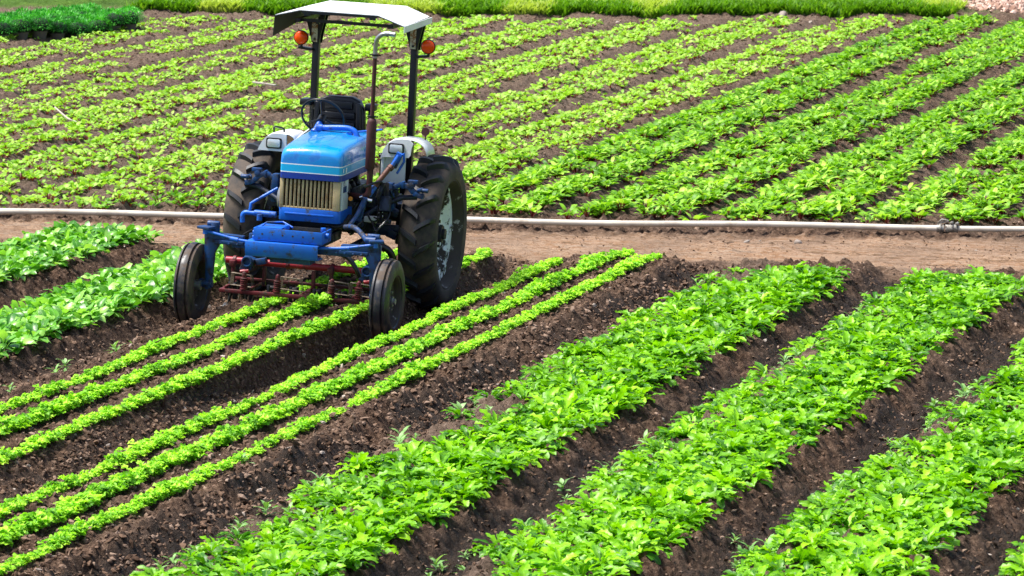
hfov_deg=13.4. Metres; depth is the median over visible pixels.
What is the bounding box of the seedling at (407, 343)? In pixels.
[404,339,423,348]
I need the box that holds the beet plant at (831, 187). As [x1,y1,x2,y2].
[821,184,845,191]
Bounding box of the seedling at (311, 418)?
[295,415,317,425]
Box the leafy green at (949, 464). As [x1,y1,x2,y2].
[940,458,980,471]
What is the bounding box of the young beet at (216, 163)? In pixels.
[205,160,219,166]
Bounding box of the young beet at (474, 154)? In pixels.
[464,151,479,158]
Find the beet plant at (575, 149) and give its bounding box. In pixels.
[560,147,585,156]
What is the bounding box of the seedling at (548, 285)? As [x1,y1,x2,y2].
[533,281,552,291]
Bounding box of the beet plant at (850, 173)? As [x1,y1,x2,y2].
[840,168,874,176]
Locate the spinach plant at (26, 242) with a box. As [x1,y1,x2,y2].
[3,239,30,249]
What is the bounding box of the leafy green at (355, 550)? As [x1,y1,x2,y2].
[322,545,372,568]
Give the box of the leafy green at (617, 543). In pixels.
[603,538,661,564]
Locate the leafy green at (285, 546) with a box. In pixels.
[259,542,296,552]
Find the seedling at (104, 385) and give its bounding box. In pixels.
[88,382,112,393]
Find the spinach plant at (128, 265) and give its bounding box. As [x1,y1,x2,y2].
[93,262,131,274]
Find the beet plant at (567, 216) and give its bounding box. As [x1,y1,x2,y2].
[557,203,578,219]
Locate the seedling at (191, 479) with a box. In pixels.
[180,474,197,489]
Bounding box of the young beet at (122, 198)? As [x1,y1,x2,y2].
[115,196,128,203]
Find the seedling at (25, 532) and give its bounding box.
[15,530,28,538]
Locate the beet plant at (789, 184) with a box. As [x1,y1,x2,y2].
[774,182,804,189]
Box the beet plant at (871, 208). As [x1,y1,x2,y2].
[867,207,877,213]
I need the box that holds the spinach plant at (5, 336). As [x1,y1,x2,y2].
[0,329,22,348]
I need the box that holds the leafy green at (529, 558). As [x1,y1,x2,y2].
[525,544,559,559]
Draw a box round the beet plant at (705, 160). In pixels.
[686,154,711,163]
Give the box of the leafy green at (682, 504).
[669,501,716,521]
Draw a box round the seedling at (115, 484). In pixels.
[103,477,126,493]
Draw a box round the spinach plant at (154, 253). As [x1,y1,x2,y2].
[148,246,181,259]
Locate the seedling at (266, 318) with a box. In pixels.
[254,317,276,329]
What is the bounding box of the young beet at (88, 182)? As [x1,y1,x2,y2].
[85,175,100,185]
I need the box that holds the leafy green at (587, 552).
[565,548,607,561]
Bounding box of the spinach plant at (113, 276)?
[89,270,124,281]
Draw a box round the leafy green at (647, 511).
[621,505,671,522]
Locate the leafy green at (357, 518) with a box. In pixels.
[331,510,384,526]
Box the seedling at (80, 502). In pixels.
[62,498,87,511]
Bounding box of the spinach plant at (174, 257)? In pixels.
[161,255,177,265]
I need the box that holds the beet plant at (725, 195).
[711,189,733,202]
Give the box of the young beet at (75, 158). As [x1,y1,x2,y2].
[73,156,90,165]
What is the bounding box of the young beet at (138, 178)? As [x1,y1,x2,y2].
[134,173,154,180]
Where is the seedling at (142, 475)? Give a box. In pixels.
[137,471,146,480]
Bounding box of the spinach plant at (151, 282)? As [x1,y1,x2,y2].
[138,279,169,301]
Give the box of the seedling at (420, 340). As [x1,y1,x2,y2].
[408,337,427,346]
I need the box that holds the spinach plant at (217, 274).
[213,271,227,280]
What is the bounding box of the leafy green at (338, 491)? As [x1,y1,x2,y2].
[321,486,365,508]
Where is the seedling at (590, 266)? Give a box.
[576,260,597,270]
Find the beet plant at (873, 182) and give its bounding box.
[865,177,886,184]
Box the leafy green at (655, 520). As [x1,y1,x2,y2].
[630,518,670,544]
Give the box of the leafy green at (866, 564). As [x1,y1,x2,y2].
[843,552,900,575]
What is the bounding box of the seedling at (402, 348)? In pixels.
[389,345,413,360]
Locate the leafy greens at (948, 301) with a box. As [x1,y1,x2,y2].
[130,261,1023,575]
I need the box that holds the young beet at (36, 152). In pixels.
[30,150,47,154]
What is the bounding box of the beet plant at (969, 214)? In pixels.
[947,209,978,219]
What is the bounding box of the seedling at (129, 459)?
[112,450,133,466]
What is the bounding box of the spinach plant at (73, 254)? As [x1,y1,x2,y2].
[47,250,76,261]
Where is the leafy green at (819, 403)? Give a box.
[805,397,848,412]
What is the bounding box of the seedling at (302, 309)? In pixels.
[289,304,307,312]
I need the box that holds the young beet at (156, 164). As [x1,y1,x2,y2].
[152,161,165,167]
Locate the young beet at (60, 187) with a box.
[42,185,63,190]
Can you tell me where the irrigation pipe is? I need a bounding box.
[0,208,1023,233]
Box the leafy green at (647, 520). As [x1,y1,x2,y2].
[642,517,673,524]
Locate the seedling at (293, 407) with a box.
[280,401,297,411]
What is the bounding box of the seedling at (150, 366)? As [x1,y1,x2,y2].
[142,363,162,371]
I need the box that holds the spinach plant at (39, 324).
[25,322,49,334]
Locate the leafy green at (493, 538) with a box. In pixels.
[471,531,506,556]
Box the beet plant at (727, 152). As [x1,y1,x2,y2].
[719,149,737,155]
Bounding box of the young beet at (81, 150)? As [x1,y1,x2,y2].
[78,149,92,156]
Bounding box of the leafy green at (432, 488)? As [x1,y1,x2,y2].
[407,485,455,500]
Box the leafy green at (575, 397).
[550,393,596,405]
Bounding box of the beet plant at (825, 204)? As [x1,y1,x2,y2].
[814,202,834,208]
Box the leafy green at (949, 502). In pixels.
[919,499,971,518]
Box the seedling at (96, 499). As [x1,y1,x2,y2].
[81,493,100,507]
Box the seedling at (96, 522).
[81,520,101,529]
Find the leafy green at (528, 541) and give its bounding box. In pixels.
[496,534,550,552]
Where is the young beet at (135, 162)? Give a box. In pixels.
[128,157,143,165]
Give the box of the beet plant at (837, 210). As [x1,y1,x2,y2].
[828,203,852,220]
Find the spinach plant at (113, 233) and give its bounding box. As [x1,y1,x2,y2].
[91,225,116,238]
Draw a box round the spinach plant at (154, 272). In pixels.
[137,270,163,275]
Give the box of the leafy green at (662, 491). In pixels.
[649,487,682,498]
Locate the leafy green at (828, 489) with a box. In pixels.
[811,487,841,498]
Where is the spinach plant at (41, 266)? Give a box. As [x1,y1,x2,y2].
[21,258,50,274]
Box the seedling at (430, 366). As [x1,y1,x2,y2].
[418,361,432,368]
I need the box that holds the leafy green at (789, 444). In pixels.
[764,437,804,452]
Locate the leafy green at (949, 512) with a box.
[917,506,970,533]
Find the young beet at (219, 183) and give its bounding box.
[215,181,228,188]
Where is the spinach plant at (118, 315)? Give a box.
[88,301,124,318]
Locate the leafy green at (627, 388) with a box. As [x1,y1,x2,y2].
[601,376,642,391]
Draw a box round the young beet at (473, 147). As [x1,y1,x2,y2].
[471,146,486,154]
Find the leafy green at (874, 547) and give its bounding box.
[847,540,911,561]
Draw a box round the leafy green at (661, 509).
[634,507,679,521]
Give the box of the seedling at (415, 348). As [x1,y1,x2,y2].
[405,345,420,353]
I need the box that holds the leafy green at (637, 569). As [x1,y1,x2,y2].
[594,548,642,574]
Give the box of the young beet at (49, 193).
[37,189,59,198]
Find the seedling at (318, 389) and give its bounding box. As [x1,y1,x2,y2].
[300,384,330,400]
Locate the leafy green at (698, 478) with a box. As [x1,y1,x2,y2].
[692,469,744,490]
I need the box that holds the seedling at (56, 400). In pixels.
[51,397,72,413]
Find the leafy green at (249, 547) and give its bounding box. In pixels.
[212,537,271,560]
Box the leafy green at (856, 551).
[821,547,889,574]
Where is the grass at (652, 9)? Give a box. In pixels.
[121,0,968,18]
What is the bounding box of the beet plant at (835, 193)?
[824,191,854,198]
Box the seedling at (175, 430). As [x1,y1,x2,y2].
[164,427,185,436]
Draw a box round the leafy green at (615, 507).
[591,500,636,519]
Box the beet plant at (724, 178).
[701,175,734,183]
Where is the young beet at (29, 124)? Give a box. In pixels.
[20,122,36,128]
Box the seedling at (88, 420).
[76,414,92,424]
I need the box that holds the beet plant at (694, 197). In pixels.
[674,191,705,205]
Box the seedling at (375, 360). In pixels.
[370,357,391,367]
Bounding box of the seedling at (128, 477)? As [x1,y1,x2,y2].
[112,471,137,481]
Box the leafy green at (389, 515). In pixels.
[361,503,421,524]
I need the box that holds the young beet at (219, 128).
[207,124,223,132]
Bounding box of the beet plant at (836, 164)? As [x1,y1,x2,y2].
[828,161,845,166]
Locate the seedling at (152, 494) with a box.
[142,492,158,500]
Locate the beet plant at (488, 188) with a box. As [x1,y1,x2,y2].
[474,184,499,193]
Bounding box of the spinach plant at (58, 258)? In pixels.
[39,253,68,266]
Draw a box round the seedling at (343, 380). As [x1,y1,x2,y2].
[333,375,355,390]
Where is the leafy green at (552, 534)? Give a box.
[537,529,572,545]
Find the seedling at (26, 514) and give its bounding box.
[19,511,49,531]
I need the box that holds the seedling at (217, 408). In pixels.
[212,406,233,414]
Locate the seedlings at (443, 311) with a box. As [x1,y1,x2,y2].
[0,247,661,575]
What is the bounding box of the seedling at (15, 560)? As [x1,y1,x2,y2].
[4,555,25,569]
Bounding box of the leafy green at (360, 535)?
[319,526,384,554]
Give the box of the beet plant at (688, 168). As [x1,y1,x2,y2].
[679,161,703,169]
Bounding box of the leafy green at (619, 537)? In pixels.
[584,531,628,545]
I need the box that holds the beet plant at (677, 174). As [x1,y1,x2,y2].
[656,172,688,176]
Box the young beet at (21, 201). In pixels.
[18,195,34,205]
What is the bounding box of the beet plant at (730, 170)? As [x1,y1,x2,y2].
[725,167,743,173]
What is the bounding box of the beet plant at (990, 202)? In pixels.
[980,200,999,207]
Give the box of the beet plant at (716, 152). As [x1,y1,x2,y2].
[699,149,728,154]
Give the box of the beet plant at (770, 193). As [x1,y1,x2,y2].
[759,191,787,201]
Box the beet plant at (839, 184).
[831,183,857,191]
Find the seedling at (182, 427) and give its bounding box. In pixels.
[171,424,188,433]
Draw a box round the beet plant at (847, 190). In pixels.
[844,188,868,203]
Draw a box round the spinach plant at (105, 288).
[89,282,129,296]
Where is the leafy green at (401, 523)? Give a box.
[371,516,416,534]
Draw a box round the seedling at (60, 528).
[58,527,79,536]
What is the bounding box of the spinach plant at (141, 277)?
[136,272,148,280]
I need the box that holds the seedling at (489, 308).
[478,305,497,316]
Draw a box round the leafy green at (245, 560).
[222,554,263,567]
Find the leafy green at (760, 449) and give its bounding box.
[744,440,787,453]
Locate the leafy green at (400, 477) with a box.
[396,472,442,487]
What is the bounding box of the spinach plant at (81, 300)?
[67,290,94,306]
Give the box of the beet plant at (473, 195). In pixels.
[467,193,480,201]
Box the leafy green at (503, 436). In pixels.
[487,430,537,444]
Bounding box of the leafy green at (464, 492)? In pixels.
[447,481,487,500]
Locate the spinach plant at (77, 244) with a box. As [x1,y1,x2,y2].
[63,240,93,257]
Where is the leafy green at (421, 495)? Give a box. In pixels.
[398,489,447,514]
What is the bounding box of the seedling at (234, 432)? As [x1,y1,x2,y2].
[220,425,246,436]
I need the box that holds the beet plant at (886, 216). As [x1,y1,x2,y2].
[870,211,903,223]
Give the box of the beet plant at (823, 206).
[806,202,837,214]
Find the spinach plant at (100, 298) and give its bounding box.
[98,295,130,310]
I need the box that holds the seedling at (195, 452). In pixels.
[176,443,204,459]
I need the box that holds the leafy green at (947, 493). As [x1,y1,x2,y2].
[935,488,991,507]
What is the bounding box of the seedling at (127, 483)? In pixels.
[113,477,134,492]
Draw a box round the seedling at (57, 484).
[43,481,67,487]
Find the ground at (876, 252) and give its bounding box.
[0,0,1023,575]
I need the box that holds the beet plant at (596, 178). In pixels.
[582,173,606,185]
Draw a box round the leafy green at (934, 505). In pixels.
[899,497,946,512]
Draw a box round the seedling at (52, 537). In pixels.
[45,534,69,544]
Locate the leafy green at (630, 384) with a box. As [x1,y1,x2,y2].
[599,380,644,393]
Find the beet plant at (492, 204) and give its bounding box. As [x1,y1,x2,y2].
[486,199,503,214]
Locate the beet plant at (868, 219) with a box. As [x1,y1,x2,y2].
[854,212,877,223]
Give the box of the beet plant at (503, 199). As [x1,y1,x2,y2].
[492,192,519,204]
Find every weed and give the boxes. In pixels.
[1,382,15,391]
[53,358,73,368]
[148,558,168,567]
[161,554,176,564]
[186,545,198,549]
[230,516,253,531]
[234,450,254,463]
[255,500,282,515]
[275,502,292,514]
[290,508,305,519]
[310,471,329,485]
[317,478,334,495]
[391,425,410,443]
[391,431,407,444]
[426,554,448,569]
[448,401,465,412]
[458,549,469,558]
[525,370,535,380]
[526,381,540,392]
[553,477,573,490]
[632,429,655,446]
[729,533,740,543]
[731,558,739,568]
[738,541,756,551]
[753,534,773,549]
[777,354,795,365]
[892,440,905,450]
[895,435,907,445]
[920,416,934,426]
[926,398,944,408]
[955,381,969,396]
[972,379,983,387]
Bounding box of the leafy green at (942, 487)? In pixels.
[917,478,964,494]
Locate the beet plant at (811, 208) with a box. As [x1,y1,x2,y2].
[791,204,819,217]
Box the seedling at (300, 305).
[291,302,311,312]
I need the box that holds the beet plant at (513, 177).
[497,175,525,183]
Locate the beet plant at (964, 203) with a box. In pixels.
[950,200,978,206]
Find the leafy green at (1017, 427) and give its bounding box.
[995,420,1023,444]
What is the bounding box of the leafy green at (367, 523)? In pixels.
[347,515,390,533]
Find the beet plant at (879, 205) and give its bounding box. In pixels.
[873,201,908,207]
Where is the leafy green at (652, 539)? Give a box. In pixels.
[641,533,667,547]
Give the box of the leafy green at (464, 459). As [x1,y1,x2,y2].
[447,451,477,465]
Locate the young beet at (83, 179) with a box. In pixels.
[80,176,99,188]
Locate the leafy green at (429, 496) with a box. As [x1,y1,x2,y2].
[407,489,449,510]
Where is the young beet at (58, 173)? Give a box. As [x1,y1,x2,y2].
[52,170,64,178]
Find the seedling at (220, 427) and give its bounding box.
[215,424,247,439]
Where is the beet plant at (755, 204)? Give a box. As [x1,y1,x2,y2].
[744,201,771,214]
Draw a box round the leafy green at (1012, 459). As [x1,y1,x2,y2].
[989,456,1023,476]
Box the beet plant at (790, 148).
[776,147,796,155]
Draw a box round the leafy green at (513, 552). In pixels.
[491,547,528,574]
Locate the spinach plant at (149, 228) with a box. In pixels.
[136,225,154,241]
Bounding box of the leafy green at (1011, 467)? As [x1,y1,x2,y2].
[971,465,1018,479]
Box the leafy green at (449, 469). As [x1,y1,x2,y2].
[430,464,468,477]
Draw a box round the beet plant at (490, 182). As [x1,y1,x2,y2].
[486,180,508,188]
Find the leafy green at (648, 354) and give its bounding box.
[634,349,682,362]
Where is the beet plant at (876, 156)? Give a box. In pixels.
[862,148,886,159]
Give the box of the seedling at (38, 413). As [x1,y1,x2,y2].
[34,411,44,424]
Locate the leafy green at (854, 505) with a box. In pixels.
[830,500,876,514]
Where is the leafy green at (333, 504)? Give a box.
[317,500,359,514]
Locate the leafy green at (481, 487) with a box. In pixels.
[441,477,489,497]
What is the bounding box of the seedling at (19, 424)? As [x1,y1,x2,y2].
[6,414,31,430]
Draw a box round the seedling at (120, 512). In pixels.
[107,506,125,519]
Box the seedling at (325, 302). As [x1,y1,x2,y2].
[308,292,332,306]
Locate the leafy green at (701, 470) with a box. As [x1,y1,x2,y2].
[689,465,732,474]
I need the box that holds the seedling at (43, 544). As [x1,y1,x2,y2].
[36,539,55,547]
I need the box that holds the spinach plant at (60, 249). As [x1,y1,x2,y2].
[44,244,68,251]
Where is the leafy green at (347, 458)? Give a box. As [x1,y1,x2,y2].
[344,451,380,466]
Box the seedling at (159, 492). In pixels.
[146,487,164,499]
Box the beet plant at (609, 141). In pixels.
[602,138,618,145]
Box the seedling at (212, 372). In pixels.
[203,365,222,377]
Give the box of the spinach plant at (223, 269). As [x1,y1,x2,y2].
[214,263,225,278]
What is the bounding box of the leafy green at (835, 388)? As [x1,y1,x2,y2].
[813,386,856,397]
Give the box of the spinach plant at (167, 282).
[158,278,172,296]
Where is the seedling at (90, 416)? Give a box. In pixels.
[79,414,99,424]
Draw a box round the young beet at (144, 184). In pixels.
[128,183,146,190]
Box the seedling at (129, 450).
[116,445,138,456]
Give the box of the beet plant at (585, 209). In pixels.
[573,203,600,216]
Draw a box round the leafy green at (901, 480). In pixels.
[879,476,929,498]
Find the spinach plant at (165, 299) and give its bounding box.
[155,284,169,302]
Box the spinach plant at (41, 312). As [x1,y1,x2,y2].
[28,309,63,330]
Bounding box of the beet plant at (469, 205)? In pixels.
[467,202,477,210]
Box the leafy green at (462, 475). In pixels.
[435,471,478,482]
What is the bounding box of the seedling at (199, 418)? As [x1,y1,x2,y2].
[185,415,208,425]
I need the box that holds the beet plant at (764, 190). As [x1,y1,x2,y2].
[755,187,775,196]
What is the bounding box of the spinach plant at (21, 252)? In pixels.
[14,250,43,257]
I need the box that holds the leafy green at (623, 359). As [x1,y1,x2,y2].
[606,352,652,366]
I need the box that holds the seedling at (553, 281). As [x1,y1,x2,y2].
[533,277,557,285]
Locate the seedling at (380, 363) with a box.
[366,360,386,369]
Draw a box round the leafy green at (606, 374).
[598,369,636,383]
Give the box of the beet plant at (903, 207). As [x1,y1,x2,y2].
[887,205,916,209]
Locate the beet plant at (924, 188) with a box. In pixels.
[909,185,937,192]
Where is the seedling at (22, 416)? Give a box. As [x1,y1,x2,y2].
[1,415,32,431]
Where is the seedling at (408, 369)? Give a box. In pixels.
[396,368,418,377]
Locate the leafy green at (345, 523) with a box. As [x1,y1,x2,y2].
[314,522,355,541]
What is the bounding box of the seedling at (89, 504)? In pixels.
[72,495,93,506]
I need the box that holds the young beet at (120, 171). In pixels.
[116,169,135,176]
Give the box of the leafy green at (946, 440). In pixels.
[933,436,985,448]
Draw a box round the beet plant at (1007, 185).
[999,181,1023,192]
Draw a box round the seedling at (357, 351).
[343,347,362,359]
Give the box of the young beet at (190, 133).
[183,130,197,134]
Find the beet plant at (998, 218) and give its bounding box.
[981,213,1011,224]
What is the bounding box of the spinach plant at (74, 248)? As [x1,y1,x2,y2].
[54,238,83,255]
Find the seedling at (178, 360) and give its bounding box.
[167,355,186,368]
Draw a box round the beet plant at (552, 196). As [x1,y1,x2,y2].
[534,195,560,202]
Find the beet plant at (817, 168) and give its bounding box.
[815,166,834,172]
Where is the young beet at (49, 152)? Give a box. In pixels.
[44,148,63,158]
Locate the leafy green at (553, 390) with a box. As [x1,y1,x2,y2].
[525,386,564,402]
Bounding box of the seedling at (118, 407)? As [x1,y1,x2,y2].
[100,404,122,415]
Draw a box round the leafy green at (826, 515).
[798,509,848,530]
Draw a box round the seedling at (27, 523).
[3,515,33,535]
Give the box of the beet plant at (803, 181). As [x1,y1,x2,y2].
[796,178,820,184]
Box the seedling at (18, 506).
[1,496,27,511]
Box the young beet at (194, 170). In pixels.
[188,167,209,177]
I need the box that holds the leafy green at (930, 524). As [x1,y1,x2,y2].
[913,516,966,546]
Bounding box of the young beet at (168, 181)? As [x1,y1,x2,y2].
[157,177,173,184]
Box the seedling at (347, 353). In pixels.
[340,347,360,360]
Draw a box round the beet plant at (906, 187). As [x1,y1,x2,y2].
[892,183,918,194]
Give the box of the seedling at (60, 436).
[44,429,64,442]
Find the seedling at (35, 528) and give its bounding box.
[21,522,38,534]
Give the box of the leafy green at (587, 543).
[582,539,606,556]
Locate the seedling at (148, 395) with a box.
[137,391,152,403]
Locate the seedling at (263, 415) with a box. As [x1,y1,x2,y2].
[239,409,269,429]
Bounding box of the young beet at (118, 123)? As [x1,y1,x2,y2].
[114,120,130,127]
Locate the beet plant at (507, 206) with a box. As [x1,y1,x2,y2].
[482,201,516,212]
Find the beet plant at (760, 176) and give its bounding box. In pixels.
[740,166,770,180]
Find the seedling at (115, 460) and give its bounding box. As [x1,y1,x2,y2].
[106,452,130,464]
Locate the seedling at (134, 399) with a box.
[123,397,143,405]
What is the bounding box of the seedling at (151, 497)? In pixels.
[139,492,157,504]
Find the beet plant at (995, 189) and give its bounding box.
[984,187,1008,197]
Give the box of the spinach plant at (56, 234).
[54,232,76,241]
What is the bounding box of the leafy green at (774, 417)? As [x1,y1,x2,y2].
[754,412,799,422]
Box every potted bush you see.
[0,11,18,21]
[0,16,18,39]
[6,10,37,39]
[12,6,33,13]
[24,11,58,38]
[26,9,48,33]
[44,8,67,22]
[47,15,75,40]
[48,4,67,14]
[54,5,79,16]
[58,10,83,32]
[64,15,95,38]
[68,3,85,11]
[71,5,93,20]
[79,2,103,11]
[79,11,99,33]
[84,13,113,34]
[86,5,104,19]
[99,7,130,31]
[118,5,145,31]
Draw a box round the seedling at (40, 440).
[24,435,47,450]
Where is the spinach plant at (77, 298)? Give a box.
[58,294,79,301]
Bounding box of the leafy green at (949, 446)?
[921,442,965,458]
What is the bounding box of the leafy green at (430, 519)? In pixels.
[397,502,453,527]
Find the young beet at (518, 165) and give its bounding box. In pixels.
[513,159,526,168]
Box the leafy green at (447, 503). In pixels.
[418,501,459,524]
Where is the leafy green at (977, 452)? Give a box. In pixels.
[959,448,1004,458]
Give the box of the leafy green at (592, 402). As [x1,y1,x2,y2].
[579,394,610,411]
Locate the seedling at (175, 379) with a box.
[167,376,186,389]
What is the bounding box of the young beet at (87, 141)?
[80,139,94,145]
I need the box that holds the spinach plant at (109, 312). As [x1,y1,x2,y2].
[76,300,113,315]
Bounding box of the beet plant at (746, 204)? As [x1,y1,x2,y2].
[739,203,768,207]
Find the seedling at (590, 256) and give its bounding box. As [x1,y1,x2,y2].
[579,254,605,262]
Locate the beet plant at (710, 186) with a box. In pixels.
[698,180,727,189]
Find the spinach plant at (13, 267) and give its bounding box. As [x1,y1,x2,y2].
[5,261,18,270]
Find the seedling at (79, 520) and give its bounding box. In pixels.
[73,516,100,530]
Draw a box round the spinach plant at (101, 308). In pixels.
[72,297,109,322]
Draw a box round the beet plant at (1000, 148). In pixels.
[987,146,1015,156]
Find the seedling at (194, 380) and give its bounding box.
[180,374,197,387]
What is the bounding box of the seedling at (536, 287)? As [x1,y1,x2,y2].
[522,285,542,295]
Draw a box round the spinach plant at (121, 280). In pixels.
[97,276,136,290]
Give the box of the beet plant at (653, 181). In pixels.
[644,179,673,183]
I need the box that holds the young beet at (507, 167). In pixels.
[500,164,515,170]
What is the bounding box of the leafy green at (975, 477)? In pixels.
[943,470,990,486]
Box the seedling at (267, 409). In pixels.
[253,408,279,420]
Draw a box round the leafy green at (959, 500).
[935,494,980,516]
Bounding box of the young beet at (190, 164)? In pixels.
[182,162,200,166]
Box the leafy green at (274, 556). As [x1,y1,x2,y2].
[253,549,305,574]
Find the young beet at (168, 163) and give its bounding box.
[158,160,176,167]
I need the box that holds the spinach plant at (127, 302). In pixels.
[117,297,138,310]
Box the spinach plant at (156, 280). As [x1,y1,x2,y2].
[146,270,173,288]
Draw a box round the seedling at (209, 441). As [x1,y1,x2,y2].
[199,435,217,447]
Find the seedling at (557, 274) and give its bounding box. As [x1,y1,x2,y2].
[545,271,568,279]
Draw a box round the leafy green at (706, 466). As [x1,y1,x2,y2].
[693,462,749,486]
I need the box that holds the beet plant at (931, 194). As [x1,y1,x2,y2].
[913,192,945,199]
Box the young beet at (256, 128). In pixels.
[243,125,260,135]
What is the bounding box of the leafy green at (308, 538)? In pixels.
[301,536,346,550]
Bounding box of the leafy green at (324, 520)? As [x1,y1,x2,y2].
[301,514,336,524]
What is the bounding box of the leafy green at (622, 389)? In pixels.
[608,384,641,399]
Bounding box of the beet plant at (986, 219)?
[983,210,1004,221]
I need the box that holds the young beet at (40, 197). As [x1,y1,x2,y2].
[29,194,46,203]
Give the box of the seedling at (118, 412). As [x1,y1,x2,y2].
[103,404,121,413]
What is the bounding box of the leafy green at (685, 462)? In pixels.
[679,457,710,469]
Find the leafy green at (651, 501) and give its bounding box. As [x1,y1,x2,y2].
[622,498,662,510]
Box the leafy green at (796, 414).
[779,410,799,421]
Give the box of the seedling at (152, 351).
[139,342,155,354]
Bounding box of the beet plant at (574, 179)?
[566,175,589,183]
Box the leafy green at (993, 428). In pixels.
[953,426,1005,438]
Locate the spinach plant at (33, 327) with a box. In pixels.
[18,323,51,343]
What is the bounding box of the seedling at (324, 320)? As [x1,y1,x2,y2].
[307,317,330,324]
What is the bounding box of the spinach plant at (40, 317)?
[35,314,74,331]
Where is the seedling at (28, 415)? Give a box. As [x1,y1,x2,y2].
[16,413,36,426]
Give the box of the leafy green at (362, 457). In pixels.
[335,452,385,474]
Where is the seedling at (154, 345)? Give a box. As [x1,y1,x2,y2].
[147,342,164,355]
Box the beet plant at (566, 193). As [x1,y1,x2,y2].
[546,187,573,200]
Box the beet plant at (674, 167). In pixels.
[668,165,698,175]
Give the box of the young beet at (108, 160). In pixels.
[98,156,119,167]
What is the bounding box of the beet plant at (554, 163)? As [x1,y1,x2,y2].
[550,157,569,167]
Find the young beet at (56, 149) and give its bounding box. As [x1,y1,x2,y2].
[51,145,67,151]
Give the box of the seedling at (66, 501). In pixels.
[53,494,88,512]
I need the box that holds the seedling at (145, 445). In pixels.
[133,442,154,456]
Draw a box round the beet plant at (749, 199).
[736,197,758,208]
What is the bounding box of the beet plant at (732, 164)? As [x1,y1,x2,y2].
[720,159,745,168]
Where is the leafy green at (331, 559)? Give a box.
[302,548,357,571]
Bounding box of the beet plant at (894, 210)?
[877,208,906,214]
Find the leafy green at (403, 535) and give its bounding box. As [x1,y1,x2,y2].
[365,522,410,541]
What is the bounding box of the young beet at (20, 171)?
[12,167,34,179]
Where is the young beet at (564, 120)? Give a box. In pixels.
[555,113,570,122]
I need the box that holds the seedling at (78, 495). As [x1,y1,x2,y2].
[65,492,90,510]
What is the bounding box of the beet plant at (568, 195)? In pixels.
[543,188,570,201]
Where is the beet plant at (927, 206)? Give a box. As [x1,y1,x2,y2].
[903,203,935,212]
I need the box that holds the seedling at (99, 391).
[90,387,108,399]
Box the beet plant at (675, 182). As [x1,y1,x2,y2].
[658,178,681,191]
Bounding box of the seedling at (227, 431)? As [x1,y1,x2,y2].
[213,430,236,440]
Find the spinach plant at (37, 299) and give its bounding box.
[20,291,49,307]
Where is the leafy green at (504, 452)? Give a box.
[465,450,508,475]
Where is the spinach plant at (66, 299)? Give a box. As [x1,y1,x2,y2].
[37,297,69,302]
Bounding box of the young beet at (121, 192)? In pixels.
[110,189,126,198]
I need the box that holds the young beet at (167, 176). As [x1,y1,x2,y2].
[161,174,175,181]
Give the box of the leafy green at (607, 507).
[594,503,645,520]
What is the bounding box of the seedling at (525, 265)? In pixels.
[523,264,540,276]
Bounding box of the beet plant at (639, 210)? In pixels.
[635,207,661,214]
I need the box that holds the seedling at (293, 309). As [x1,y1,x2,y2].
[284,307,302,318]
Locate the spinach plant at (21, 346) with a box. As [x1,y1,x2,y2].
[6,342,26,351]
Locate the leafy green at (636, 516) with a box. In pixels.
[624,507,662,520]
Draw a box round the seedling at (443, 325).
[438,323,457,333]
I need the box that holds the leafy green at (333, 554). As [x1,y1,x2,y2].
[318,547,377,568]
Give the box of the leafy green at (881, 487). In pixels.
[859,484,907,501]
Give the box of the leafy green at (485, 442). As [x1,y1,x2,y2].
[453,434,498,450]
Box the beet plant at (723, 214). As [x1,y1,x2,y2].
[712,201,739,219]
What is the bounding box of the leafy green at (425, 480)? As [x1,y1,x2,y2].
[402,477,453,492]
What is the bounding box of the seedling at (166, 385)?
[152,381,175,392]
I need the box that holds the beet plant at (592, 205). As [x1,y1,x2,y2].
[586,200,600,217]
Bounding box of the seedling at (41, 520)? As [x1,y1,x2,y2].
[16,516,46,533]
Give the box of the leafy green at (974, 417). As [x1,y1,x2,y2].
[958,412,995,426]
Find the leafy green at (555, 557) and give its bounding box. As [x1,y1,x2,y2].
[528,547,583,574]
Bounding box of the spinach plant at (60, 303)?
[41,300,68,312]
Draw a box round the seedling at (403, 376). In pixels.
[384,373,408,384]
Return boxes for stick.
[54,107,76,121]
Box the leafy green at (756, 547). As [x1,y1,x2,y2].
[748,539,773,554]
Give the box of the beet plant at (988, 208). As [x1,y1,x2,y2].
[960,205,995,216]
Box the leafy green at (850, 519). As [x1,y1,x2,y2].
[822,510,866,531]
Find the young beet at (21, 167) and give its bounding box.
[13,164,28,170]
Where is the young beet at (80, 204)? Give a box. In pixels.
[75,199,94,208]
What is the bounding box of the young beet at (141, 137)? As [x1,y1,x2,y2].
[129,134,144,139]
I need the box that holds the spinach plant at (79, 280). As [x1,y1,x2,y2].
[58,278,81,290]
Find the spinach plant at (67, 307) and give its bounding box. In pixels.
[51,302,75,314]
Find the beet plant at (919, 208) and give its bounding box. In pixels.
[897,201,926,215]
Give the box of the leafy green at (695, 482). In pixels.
[681,477,731,491]
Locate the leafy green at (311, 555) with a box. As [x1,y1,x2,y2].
[286,550,322,565]
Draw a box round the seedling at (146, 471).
[130,467,152,475]
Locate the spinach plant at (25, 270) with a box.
[7,265,32,280]
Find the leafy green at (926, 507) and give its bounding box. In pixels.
[913,502,939,512]
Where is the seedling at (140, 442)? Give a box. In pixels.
[127,438,151,449]
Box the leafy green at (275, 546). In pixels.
[258,537,317,552]
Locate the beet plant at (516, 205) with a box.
[499,203,525,213]
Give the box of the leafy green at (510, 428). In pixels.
[481,422,528,437]
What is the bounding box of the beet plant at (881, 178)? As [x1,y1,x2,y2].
[867,174,893,185]
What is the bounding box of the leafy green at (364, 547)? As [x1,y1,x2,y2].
[326,541,377,568]

